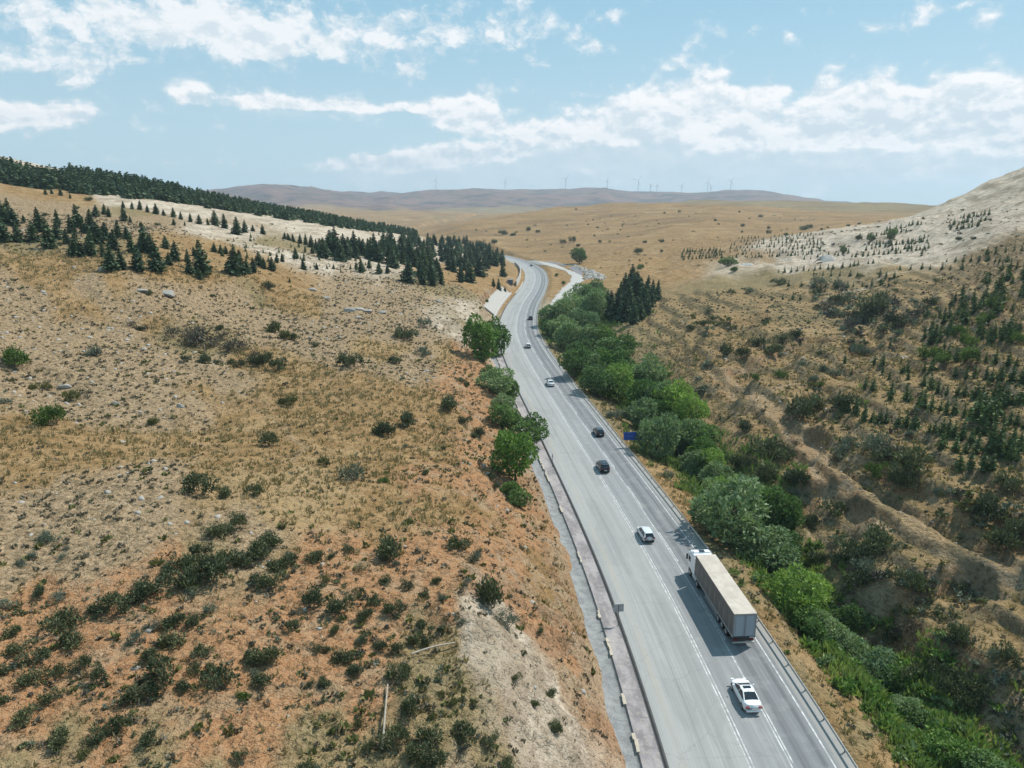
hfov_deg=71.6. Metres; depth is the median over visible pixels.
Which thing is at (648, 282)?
pine tree
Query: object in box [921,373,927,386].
conifer sapling
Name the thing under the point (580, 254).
broadleaf tree
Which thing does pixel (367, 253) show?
pine tree
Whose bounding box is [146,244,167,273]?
pine tree
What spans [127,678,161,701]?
shrub
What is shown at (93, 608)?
shrub
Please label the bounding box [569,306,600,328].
willow tree
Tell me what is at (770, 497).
broadleaf tree
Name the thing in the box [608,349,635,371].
broadleaf tree
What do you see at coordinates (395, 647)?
shrub
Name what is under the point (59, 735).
shrub
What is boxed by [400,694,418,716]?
shrub
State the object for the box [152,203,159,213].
pine tree
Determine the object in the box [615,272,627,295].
pine tree
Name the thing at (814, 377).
shrub
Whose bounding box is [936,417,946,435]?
conifer sapling
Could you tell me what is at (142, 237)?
pine tree
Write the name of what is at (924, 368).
conifer sapling
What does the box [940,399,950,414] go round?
conifer sapling
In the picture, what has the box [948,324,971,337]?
shrub
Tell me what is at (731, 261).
broadleaf tree
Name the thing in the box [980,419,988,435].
conifer sapling
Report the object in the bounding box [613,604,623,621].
traffic sign
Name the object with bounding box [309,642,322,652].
shrub
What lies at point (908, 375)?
conifer sapling
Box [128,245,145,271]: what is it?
pine tree
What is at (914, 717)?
broadleaf tree
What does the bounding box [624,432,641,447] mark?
road sign
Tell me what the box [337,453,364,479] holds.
shrub
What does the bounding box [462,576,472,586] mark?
shrub
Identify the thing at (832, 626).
willow tree
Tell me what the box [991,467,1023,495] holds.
shrub
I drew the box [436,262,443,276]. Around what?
pine tree
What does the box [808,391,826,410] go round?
shrub
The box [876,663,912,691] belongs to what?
broadleaf tree
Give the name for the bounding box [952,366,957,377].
conifer sapling
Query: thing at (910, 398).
conifer sapling
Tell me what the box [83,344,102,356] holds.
shrub
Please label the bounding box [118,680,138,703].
shrub
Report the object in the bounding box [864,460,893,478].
shrub
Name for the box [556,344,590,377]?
broadleaf tree
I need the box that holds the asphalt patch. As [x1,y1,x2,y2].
[569,267,582,274]
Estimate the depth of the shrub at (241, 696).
50.11 m
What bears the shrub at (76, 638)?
on the ground at (474, 214)
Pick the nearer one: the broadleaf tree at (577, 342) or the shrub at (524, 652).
the shrub at (524, 652)
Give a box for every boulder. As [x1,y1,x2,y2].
[57,384,71,388]
[137,289,148,292]
[162,290,174,297]
[344,308,355,311]
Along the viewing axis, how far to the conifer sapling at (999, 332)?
158.69 m
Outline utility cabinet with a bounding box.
[507,279,512,284]
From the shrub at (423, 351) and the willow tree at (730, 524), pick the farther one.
the shrub at (423, 351)
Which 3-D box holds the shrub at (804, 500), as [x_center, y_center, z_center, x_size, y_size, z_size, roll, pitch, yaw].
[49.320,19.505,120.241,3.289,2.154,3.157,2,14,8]
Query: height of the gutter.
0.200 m
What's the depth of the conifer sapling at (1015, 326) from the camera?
154.73 m
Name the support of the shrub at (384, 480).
on the ground at (474, 214)
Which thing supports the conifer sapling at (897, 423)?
on the ground at (474, 214)
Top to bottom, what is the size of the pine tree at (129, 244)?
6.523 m
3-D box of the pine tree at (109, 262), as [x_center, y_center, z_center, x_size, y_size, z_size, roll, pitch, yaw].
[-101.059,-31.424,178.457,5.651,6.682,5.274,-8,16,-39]
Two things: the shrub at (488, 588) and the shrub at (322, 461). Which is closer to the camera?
the shrub at (488, 588)
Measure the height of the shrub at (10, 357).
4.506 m
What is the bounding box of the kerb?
[497,358,639,752]
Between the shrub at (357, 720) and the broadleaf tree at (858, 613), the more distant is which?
the broadleaf tree at (858, 613)
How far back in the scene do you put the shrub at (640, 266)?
507.75 m
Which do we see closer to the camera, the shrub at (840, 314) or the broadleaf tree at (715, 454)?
the broadleaf tree at (715, 454)
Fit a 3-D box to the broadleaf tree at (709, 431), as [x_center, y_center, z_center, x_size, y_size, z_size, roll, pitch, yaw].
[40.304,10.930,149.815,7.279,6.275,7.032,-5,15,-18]
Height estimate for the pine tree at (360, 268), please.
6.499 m
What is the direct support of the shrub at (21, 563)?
on the ground at (474, 214)
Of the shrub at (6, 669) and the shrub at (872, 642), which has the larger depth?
the shrub at (872, 642)
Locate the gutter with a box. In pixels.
[498,289,668,767]
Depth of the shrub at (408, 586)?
65.04 m
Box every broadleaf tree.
[460,312,500,359]
[477,348,490,361]
[480,364,501,375]
[484,315,511,356]
[488,402,516,427]
[488,427,539,480]
[493,431,520,454]
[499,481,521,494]
[501,377,519,401]
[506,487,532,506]
[507,406,520,425]
[507,412,549,444]
[540,319,556,334]
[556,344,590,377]
[564,338,592,354]
[570,247,586,263]
[577,364,615,394]
[589,347,614,366]
[590,326,617,346]
[592,336,635,355]
[595,362,639,401]
[598,361,615,380]
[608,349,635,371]
[612,333,637,351]
[614,359,647,383]
[625,378,656,415]
[639,380,662,391]
[652,377,693,408]
[652,415,681,438]
[657,393,684,416]
[674,391,710,421]
[686,435,718,455]
[687,422,722,442]
[690,449,712,471]
[696,447,726,466]
[698,474,728,489]
[718,257,738,265]
[753,484,800,533]
[761,562,829,616]
[767,557,802,585]
[771,528,803,560]
[775,493,804,529]
[790,604,824,636]
[795,577,833,601]
[799,616,829,640]
[828,603,847,623]
[840,245,846,253]
[840,602,870,629]
[852,641,881,658]
[867,233,875,240]
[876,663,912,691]
[886,227,898,234]
[904,709,934,729]
[918,728,976,767]
[960,747,1015,767]
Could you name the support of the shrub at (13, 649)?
on the ground at (474, 214)
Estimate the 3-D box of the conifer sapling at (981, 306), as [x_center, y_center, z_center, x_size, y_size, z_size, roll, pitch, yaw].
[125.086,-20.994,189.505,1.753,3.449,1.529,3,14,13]
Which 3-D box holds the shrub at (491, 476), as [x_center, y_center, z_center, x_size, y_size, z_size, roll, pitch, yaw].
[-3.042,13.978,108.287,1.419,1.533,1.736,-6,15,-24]
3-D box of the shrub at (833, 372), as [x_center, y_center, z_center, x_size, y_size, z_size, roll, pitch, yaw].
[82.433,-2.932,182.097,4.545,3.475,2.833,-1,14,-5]
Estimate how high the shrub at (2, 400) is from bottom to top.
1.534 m
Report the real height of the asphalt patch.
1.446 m
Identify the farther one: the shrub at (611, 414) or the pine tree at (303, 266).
the pine tree at (303, 266)
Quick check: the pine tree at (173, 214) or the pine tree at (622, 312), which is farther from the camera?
the pine tree at (173, 214)
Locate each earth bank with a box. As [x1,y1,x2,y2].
[740,263,753,265]
[814,255,834,262]
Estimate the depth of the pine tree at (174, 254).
210.61 m
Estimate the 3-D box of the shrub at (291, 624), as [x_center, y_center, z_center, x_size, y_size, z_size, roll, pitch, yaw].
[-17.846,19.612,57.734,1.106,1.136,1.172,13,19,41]
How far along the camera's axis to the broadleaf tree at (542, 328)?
266.70 m
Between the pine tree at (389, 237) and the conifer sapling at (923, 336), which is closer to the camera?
the conifer sapling at (923, 336)
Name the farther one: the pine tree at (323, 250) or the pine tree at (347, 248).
the pine tree at (347, 248)
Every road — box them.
[500,255,854,767]
[528,260,583,308]
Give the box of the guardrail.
[537,286,857,767]
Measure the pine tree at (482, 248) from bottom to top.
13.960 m
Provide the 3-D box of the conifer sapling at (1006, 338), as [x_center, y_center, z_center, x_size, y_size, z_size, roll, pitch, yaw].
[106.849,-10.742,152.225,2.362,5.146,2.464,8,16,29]
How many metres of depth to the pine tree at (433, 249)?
482.31 m
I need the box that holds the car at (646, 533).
[637,526,654,541]
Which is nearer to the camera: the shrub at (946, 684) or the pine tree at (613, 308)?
the shrub at (946, 684)
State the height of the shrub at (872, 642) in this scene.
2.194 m
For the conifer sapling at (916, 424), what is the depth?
125.88 m
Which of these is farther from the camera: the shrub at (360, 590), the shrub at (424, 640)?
the shrub at (360, 590)
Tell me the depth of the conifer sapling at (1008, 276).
208.69 m
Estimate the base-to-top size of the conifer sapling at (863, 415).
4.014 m
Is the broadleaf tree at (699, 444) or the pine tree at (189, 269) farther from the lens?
the pine tree at (189, 269)
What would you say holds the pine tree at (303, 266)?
on the ground at (474, 214)
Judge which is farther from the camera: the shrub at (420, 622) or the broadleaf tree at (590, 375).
the broadleaf tree at (590, 375)
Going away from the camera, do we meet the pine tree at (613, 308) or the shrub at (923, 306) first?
the shrub at (923, 306)
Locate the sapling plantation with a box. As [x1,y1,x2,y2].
[222,211,996,300]
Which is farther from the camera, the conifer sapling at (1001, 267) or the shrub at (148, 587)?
the conifer sapling at (1001, 267)
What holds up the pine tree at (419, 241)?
on the ground at (474, 214)
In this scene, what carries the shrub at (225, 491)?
on the ground at (474, 214)
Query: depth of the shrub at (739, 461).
135.49 m
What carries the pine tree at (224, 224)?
on the ground at (474, 214)
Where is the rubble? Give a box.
[568,264,606,279]
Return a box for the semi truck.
[686,549,756,642]
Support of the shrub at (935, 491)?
on the ground at (474, 214)
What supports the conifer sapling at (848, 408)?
on the ground at (474, 214)
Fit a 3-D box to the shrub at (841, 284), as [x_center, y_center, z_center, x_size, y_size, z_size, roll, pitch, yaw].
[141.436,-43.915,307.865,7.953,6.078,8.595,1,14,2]
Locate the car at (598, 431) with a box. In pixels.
[593,427,604,435]
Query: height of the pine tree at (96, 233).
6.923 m
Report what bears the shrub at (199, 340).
on the ground at (474, 214)
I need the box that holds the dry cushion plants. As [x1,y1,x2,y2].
[0,207,1023,767]
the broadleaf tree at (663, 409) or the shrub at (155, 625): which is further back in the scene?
the broadleaf tree at (663, 409)
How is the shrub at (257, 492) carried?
on the ground at (474, 214)
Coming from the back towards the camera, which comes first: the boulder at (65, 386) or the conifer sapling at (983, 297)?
the conifer sapling at (983, 297)
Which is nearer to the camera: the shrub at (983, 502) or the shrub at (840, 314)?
the shrub at (983, 502)
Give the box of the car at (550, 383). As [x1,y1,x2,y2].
[546,380,554,385]
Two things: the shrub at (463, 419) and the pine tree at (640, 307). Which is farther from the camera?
the pine tree at (640, 307)
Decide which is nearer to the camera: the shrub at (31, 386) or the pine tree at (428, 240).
the shrub at (31, 386)
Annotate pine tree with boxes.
[0,201,9,224]
[0,217,13,242]
[2,198,10,213]
[4,208,22,225]
[11,221,25,243]
[24,220,41,242]
[31,207,43,231]
[37,217,59,249]
[51,220,63,239]
[52,209,60,227]
[58,186,62,195]
[61,230,71,243]
[64,231,84,256]
[65,214,77,232]
[71,204,80,227]
[79,215,84,231]
[82,209,94,232]
[83,228,98,255]
[90,222,107,243]
[91,205,100,216]
[98,246,121,271]
[99,242,105,256]
[100,222,109,238]
[101,204,106,214]
[105,208,111,216]
[105,229,121,250]
[113,220,122,237]
[115,250,127,269]
[118,205,128,220]
[122,226,131,239]
[126,232,136,253]
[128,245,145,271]
[136,200,142,209]
[137,222,149,253]
[144,233,158,253]
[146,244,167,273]
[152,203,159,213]
[160,236,170,248]
[163,252,173,265]
[168,240,180,261]
[170,207,176,217]
[183,249,190,260]
[184,256,195,274]
[191,240,213,275]
[194,267,205,279]
[195,214,201,223]
[209,210,220,225]
[211,242,217,252]
[220,214,227,228]
[221,244,244,275]
[230,216,242,234]
[235,250,247,274]
[241,221,248,232]
[244,257,251,273]
[250,257,257,272]
[254,250,262,266]
[260,224,265,234]
[260,257,266,268]
[267,257,275,270]
[292,247,299,258]
[298,234,302,243]
[300,259,307,269]
[303,234,307,244]
[307,235,313,247]
[314,238,320,253]
[315,238,331,257]
[324,230,331,241]
[325,236,334,256]
[330,232,337,254]
[331,227,339,240]
[332,239,347,261]
[332,240,349,260]
[342,238,354,259]
[343,237,353,251]
[350,231,363,252]
[352,246,360,258]
[357,258,364,271]
[359,240,365,255]
[364,237,373,251]
[365,243,372,259]
[366,258,371,267]
[370,241,385,261]
[375,262,382,273]
[380,236,386,255]
[384,242,389,262]
[385,234,393,248]
[385,245,399,268]
[396,237,407,256]
[398,260,417,283]
[399,231,405,239]
[399,248,406,263]
[404,238,413,254]
[404,243,412,259]
[410,250,417,266]
[415,245,420,259]
[415,252,428,273]
[416,236,421,245]
[416,258,426,276]
[418,267,427,284]
[420,243,425,252]
[424,242,433,256]
[425,233,430,245]
[425,260,438,279]
[427,252,434,265]
[427,268,437,285]
[431,242,436,256]
[432,235,437,245]
[436,242,442,255]
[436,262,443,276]
[438,270,444,284]
[439,244,447,258]
[439,252,443,261]
[440,235,444,247]
[442,246,449,262]
[444,255,451,269]
[447,236,453,247]
[449,248,457,267]
[450,257,457,272]
[452,235,457,244]
[454,243,460,254]
[455,254,465,265]
[455,261,464,282]
[457,240,463,253]
[462,250,469,265]
[462,260,466,270]
[463,260,476,283]
[466,245,473,256]
[470,255,475,267]
[471,242,475,252]
[473,257,488,276]
[474,251,480,263]
[479,241,484,254]
[485,258,489,268]
[486,248,492,264]
[491,254,499,266]
[497,278,501,290]
[499,263,507,276]
[500,256,505,265]
[603,291,609,313]
[604,290,613,317]
[607,288,621,321]
[614,291,630,322]
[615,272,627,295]
[619,282,622,301]
[623,271,646,304]
[623,277,631,290]
[626,282,636,315]
[627,264,635,287]
[627,298,640,324]
[636,284,650,314]
[636,297,645,320]
[644,275,650,295]
[644,296,651,315]
[649,279,658,301]
[650,291,655,307]
[656,279,662,300]
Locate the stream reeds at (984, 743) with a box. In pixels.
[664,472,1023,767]
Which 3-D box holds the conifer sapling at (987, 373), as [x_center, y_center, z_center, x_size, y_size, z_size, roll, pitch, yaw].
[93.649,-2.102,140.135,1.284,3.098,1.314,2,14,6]
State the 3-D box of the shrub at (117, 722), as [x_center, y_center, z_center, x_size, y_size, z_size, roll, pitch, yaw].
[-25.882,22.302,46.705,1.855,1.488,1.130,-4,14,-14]
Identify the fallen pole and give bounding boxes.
[381,684,387,749]
[411,642,455,654]
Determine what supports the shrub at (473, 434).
on the ground at (474, 214)
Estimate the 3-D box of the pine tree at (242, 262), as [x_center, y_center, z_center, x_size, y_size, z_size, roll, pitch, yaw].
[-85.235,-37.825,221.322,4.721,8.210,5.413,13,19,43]
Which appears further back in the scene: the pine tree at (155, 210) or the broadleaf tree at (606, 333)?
the pine tree at (155, 210)
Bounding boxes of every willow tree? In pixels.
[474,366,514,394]
[491,392,515,406]
[537,298,575,322]
[545,314,569,334]
[552,288,590,312]
[552,319,585,347]
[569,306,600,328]
[571,322,599,346]
[571,349,603,374]
[572,283,598,296]
[578,288,608,317]
[585,278,610,293]
[591,286,614,304]
[625,396,658,428]
[631,351,668,381]
[633,411,681,458]
[639,379,673,413]
[659,426,690,455]
[670,417,707,448]
[678,448,707,475]
[685,472,771,550]
[697,459,734,482]
[697,476,725,505]
[732,523,804,574]
[737,481,771,519]
[810,608,848,640]
[829,628,870,659]
[856,645,901,691]
[887,693,923,719]
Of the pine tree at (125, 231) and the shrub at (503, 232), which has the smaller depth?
the pine tree at (125, 231)
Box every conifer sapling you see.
[845,401,850,413]
[851,397,860,415]
[860,403,868,421]
[861,377,867,389]
[868,414,874,422]
[869,377,877,391]
[870,354,876,365]
[874,408,883,424]
[879,354,886,366]
[882,408,889,423]
[886,379,895,394]
[886,387,894,400]
[893,416,900,427]
[899,411,910,428]
[900,384,909,400]
[905,361,911,371]
[905,368,910,379]
[906,389,912,402]
[908,410,922,430]
[915,388,924,406]
[916,389,928,408]
[921,329,926,340]
[921,361,926,371]
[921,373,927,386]
[923,307,929,318]
[926,333,932,345]
[926,360,934,372]
[926,372,936,390]
[926,395,936,411]
[926,424,931,433]
[928,319,935,330]
[930,325,939,341]
[930,357,937,370]
[930,420,938,433]
[932,378,941,393]
[934,327,942,343]
[934,429,949,449]
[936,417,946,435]
[937,401,943,411]
[940,309,947,323]
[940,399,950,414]
[943,318,955,336]
[944,417,953,436]
[945,305,953,318]
[946,344,952,358]
[947,293,954,307]
[947,420,958,439]
[950,397,960,415]
[950,435,960,452]
[952,345,960,361]
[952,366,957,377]
[953,383,961,397]
[953,449,967,471]
[955,303,962,315]
[957,296,964,309]
[957,422,967,439]
[958,285,965,300]
[958,307,971,324]
[959,303,966,318]
[960,384,969,397]
[961,406,966,417]
[962,367,969,379]
[962,441,969,453]
[963,392,984,422]
[964,452,975,471]
[965,397,979,417]
[965,427,975,443]
[969,297,976,312]
[969,381,981,399]
[970,289,976,301]
[970,365,978,378]
[971,432,984,454]
[974,397,999,425]
[974,422,980,434]
[976,293,986,307]
[976,319,983,334]
[977,299,983,309]
[977,452,988,473]
[978,323,986,338]
[978,385,986,398]
[980,403,994,421]
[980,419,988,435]
[981,285,989,297]
[982,272,988,284]
[982,389,990,411]
[983,324,993,338]
[983,353,988,362]
[983,366,988,379]
[984,252,990,261]
[984,289,996,307]
[985,433,997,456]
[986,326,997,344]
[986,367,994,382]
[987,388,995,404]
[987,421,997,436]
[987,425,997,444]
[988,451,997,470]
[989,348,998,364]
[990,295,1004,313]
[990,409,999,423]
[991,324,997,338]
[991,388,1004,415]
[992,381,1003,400]
[992,393,1003,415]
[992,437,1007,461]
[994,272,1004,288]
[994,362,1007,382]
[994,425,1006,446]
[998,261,1004,270]
[998,319,1006,335]
[998,327,1005,341]
[1000,282,1008,294]
[1000,384,1005,400]
[1000,411,1007,423]
[1001,316,1014,334]
[1001,383,1014,407]
[1003,322,1014,344]
[1003,350,1013,367]
[1004,254,1009,262]
[1004,267,1012,280]
[1004,365,1017,383]
[1004,437,1018,461]
[1006,410,1013,424]
[1007,428,1020,450]
[1009,302,1014,312]
[1012,320,1018,332]
[1012,385,1023,406]
[1013,356,1019,366]
[1013,410,1020,426]
[1013,445,1022,461]
[1016,367,1023,384]
[1016,436,1023,452]
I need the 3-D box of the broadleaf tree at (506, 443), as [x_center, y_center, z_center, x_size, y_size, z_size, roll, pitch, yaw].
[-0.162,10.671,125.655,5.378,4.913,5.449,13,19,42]
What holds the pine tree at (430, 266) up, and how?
on the ground at (474, 214)
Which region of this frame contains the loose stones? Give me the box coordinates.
[0,222,1020,738]
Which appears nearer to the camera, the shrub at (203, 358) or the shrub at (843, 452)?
the shrub at (843, 452)
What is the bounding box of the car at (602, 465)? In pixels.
[596,460,609,471]
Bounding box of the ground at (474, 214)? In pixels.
[0,156,1023,767]
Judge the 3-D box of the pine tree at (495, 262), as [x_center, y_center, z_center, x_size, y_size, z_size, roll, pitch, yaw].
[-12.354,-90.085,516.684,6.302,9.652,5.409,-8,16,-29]
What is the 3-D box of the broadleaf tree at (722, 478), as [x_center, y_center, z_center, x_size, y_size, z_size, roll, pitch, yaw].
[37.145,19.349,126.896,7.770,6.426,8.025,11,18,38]
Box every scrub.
[0,240,1023,767]
[3,197,1023,767]
[598,399,870,717]
[655,466,905,766]
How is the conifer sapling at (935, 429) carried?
on the ground at (474, 214)
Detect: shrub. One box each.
[0,396,13,403]
[0,594,18,608]
[0,635,36,656]
[0,664,12,674]
[0,694,10,705]
[1,345,31,367]
[2,623,22,637]
[8,700,38,730]
[12,557,27,566]
[12,666,44,687]
[13,645,52,667]
[27,381,39,389]
[27,550,37,557]
[28,403,66,426]
[31,582,44,597]
[35,682,62,706]
[36,529,62,543]
[36,602,87,632]
[40,382,52,388]
[43,660,69,677]
[46,721,69,751]
[48,590,65,601]
[57,551,66,560]
[57,623,85,649]
[60,389,80,401]
[67,653,91,676]
[75,747,92,760]
[79,721,111,747]
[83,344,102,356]
[86,600,105,614]
[87,660,109,682]
[96,591,132,613]
[103,710,132,733]
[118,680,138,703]
[122,589,145,605]
[123,319,136,325]
[124,628,143,646]
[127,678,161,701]
[129,567,173,597]
[137,725,156,750]
[140,645,157,662]
[140,650,175,689]
[141,618,160,631]
[146,416,160,424]
[154,627,188,649]
[160,557,177,576]
[160,610,187,629]
[161,322,180,337]
[172,559,203,590]
[175,552,199,568]
[175,677,192,691]
[176,327,197,345]
[178,324,208,337]
[178,469,219,494]
[180,354,191,361]
[183,585,198,595]
[184,316,214,348]
[184,612,201,626]
[185,660,202,674]
[187,539,213,558]
[189,641,214,658]
[195,546,230,582]
[196,351,211,363]
[197,658,240,689]
[201,519,234,537]
[201,599,218,612]
[203,659,214,673]
[205,337,222,346]
[209,324,229,339]
[211,545,246,565]
[215,324,223,329]
[218,338,234,352]
[220,485,231,497]
[227,332,249,350]
[228,511,249,527]
[230,746,248,763]
[231,359,244,366]
[232,554,252,566]
[234,689,250,700]
[242,647,260,666]
[243,482,264,496]
[245,347,258,359]
[245,351,269,366]
[245,539,265,560]
[246,573,259,584]
[247,641,285,668]
[247,667,259,678]
[249,536,273,559]
[250,668,271,688]
[255,428,278,445]
[255,566,285,588]
[258,530,283,546]
[261,280,275,289]
[263,321,281,332]
[263,349,273,362]
[265,557,281,566]
[266,553,295,572]
[268,355,287,370]
[277,329,290,338]
[277,392,297,405]
[285,619,298,632]
[288,552,298,559]
[290,331,300,340]
[296,759,317,767]
[298,581,326,606]
[303,548,325,562]
[304,679,315,688]
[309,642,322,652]
[316,454,330,465]
[317,675,331,688]
[320,573,330,582]
[321,645,331,653]
[324,590,354,614]
[327,553,334,558]
[329,623,339,634]
[331,647,355,665]
[335,348,364,366]
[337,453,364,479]
[342,543,355,552]
[345,660,363,676]
[351,585,366,596]
[353,717,363,728]
[354,560,365,571]
[355,607,374,621]
[355,633,363,643]
[358,628,372,644]
[361,739,375,752]
[366,594,384,606]
[371,415,395,436]
[373,638,387,649]
[374,531,402,560]
[377,476,389,482]
[377,574,390,583]
[378,722,409,752]
[381,596,403,613]
[384,662,412,680]
[387,640,406,654]
[388,354,402,363]
[391,323,418,338]
[391,559,400,565]
[399,578,414,589]
[400,409,415,427]
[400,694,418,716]
[404,740,419,762]
[407,630,421,645]
[413,720,443,745]
[414,345,430,355]
[415,739,447,767]
[416,315,431,327]
[416,586,430,599]
[416,617,425,628]
[420,632,434,644]
[421,469,428,474]
[428,712,436,719]
[431,577,441,582]
[436,690,444,697]
[437,592,446,601]
[440,392,456,409]
[447,533,471,550]
[448,696,458,706]
[449,713,477,745]
[456,376,466,381]
[456,414,472,423]
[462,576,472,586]
[466,543,483,564]
[469,431,479,438]
[470,697,478,704]
[474,425,485,436]
[474,568,505,607]
[480,730,499,749]
[488,471,496,479]
[492,482,498,488]
[494,605,520,628]
[498,229,508,234]
[500,752,514,767]
[511,671,523,680]
[519,648,526,656]
[529,698,539,707]
[537,626,543,633]
[545,687,557,697]
[549,717,562,734]
[601,409,615,417]
[614,408,627,419]
[633,248,643,252]
[637,264,643,269]
[659,468,675,477]
[686,324,695,329]
[698,318,710,325]
[719,339,734,356]
[728,448,752,469]
[733,345,751,358]
[739,417,753,431]
[745,286,758,292]
[746,334,766,346]
[747,432,788,460]
[750,459,779,480]
[752,372,759,379]
[763,341,784,354]
[769,277,787,284]
[772,330,793,342]
[774,369,788,377]
[776,442,797,460]
[781,465,811,485]
[783,391,815,420]
[785,485,801,495]
[787,436,801,445]
[788,328,804,338]
[793,360,805,365]
[796,494,809,504]
[799,225,808,229]
[802,510,820,528]
[807,548,829,563]
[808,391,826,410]
[809,272,832,286]
[809,373,820,381]
[817,299,833,310]
[817,379,825,386]
[817,497,848,517]
[818,364,833,371]
[825,367,841,377]
[827,303,844,317]
[828,276,849,288]
[828,388,862,407]
[828,547,857,565]
[831,443,851,458]
[833,292,853,302]
[837,535,873,558]
[838,432,856,449]
[842,314,859,329]
[843,314,862,324]
[843,568,874,587]
[846,560,859,572]
[847,341,863,353]
[849,306,882,322]
[849,552,881,577]
[850,290,890,312]
[855,520,896,556]
[856,421,893,450]
[860,345,874,355]
[863,636,878,646]
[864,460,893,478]
[869,446,900,462]
[872,290,891,301]
[879,616,894,630]
[880,626,902,642]
[882,307,909,326]
[885,438,905,453]
[885,464,919,488]
[887,233,895,239]
[890,326,903,334]
[890,443,936,479]
[890,564,927,595]
[895,610,923,635]
[899,661,929,682]
[912,301,927,310]
[916,343,944,360]
[922,295,939,305]
[929,655,951,672]
[930,486,944,496]
[930,668,974,699]
[934,631,953,643]
[935,349,953,367]
[942,663,978,690]
[945,620,972,642]
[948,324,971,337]
[955,688,988,712]
[957,581,970,592]
[958,342,981,362]
[959,331,980,346]
[969,672,995,697]
[972,486,1002,519]
[975,312,995,325]
[982,524,1022,551]
[983,295,1015,305]
[985,645,1000,660]
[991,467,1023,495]
[995,640,1022,666]
[1002,514,1023,540]
[1007,328,1023,343]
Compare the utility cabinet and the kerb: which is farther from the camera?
the utility cabinet
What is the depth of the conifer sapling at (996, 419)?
117.62 m
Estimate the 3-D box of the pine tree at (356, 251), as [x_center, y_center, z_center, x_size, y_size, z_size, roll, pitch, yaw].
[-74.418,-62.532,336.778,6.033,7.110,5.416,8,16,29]
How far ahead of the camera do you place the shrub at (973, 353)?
149.23 m
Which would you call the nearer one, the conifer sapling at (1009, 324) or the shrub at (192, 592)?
the shrub at (192, 592)
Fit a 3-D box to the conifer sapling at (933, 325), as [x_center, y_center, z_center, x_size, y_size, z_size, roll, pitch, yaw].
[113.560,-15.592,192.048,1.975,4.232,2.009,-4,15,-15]
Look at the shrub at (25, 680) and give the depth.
49.86 m
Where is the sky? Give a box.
[0,0,1023,204]
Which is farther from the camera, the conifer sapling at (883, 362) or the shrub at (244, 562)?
the conifer sapling at (883, 362)
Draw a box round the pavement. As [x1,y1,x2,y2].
[494,320,663,767]
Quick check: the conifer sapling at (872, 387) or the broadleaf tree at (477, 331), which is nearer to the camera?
the conifer sapling at (872, 387)
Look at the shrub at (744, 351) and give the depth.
195.50 m
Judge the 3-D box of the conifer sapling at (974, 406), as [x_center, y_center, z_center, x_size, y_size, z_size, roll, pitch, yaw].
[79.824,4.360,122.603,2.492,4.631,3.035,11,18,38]
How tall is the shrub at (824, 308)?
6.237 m
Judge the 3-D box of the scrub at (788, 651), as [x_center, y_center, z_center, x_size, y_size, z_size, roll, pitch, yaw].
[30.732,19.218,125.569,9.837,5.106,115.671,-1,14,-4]
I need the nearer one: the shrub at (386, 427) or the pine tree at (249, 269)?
the shrub at (386, 427)
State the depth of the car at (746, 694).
68.74 m
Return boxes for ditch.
[491,356,642,767]
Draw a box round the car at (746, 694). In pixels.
[730,678,762,711]
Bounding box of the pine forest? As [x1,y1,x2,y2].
[0,155,418,235]
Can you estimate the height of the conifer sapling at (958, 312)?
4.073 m
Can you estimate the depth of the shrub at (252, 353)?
151.67 m
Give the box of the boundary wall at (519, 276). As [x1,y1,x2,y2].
[514,262,520,286]
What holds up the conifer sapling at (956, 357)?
on the ground at (474, 214)
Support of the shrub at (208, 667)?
on the ground at (474, 214)
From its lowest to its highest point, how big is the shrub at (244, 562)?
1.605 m
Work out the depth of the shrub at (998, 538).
92.13 m
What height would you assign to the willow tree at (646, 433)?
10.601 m
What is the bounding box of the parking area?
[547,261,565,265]
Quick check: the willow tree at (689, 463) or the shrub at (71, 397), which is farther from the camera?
the willow tree at (689, 463)
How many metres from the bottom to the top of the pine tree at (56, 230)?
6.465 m
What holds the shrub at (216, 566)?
on the ground at (474, 214)
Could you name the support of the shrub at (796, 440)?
on the ground at (474, 214)
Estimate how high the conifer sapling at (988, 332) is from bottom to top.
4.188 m
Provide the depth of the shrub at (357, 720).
49.11 m
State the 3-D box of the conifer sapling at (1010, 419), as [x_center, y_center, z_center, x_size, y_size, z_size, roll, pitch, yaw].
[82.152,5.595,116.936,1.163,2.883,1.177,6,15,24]
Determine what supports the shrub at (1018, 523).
on the ground at (474, 214)
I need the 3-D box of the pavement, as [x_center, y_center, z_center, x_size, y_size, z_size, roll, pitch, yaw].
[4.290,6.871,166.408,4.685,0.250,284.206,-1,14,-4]
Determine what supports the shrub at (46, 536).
on the ground at (474, 214)
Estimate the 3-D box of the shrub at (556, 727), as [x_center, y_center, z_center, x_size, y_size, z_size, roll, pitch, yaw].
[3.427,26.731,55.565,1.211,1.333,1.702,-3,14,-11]
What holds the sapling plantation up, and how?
on the ground at (474, 214)
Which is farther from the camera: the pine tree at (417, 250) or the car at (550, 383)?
the pine tree at (417, 250)
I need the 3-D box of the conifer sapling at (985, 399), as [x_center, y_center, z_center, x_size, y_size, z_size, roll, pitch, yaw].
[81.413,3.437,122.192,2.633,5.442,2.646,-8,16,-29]

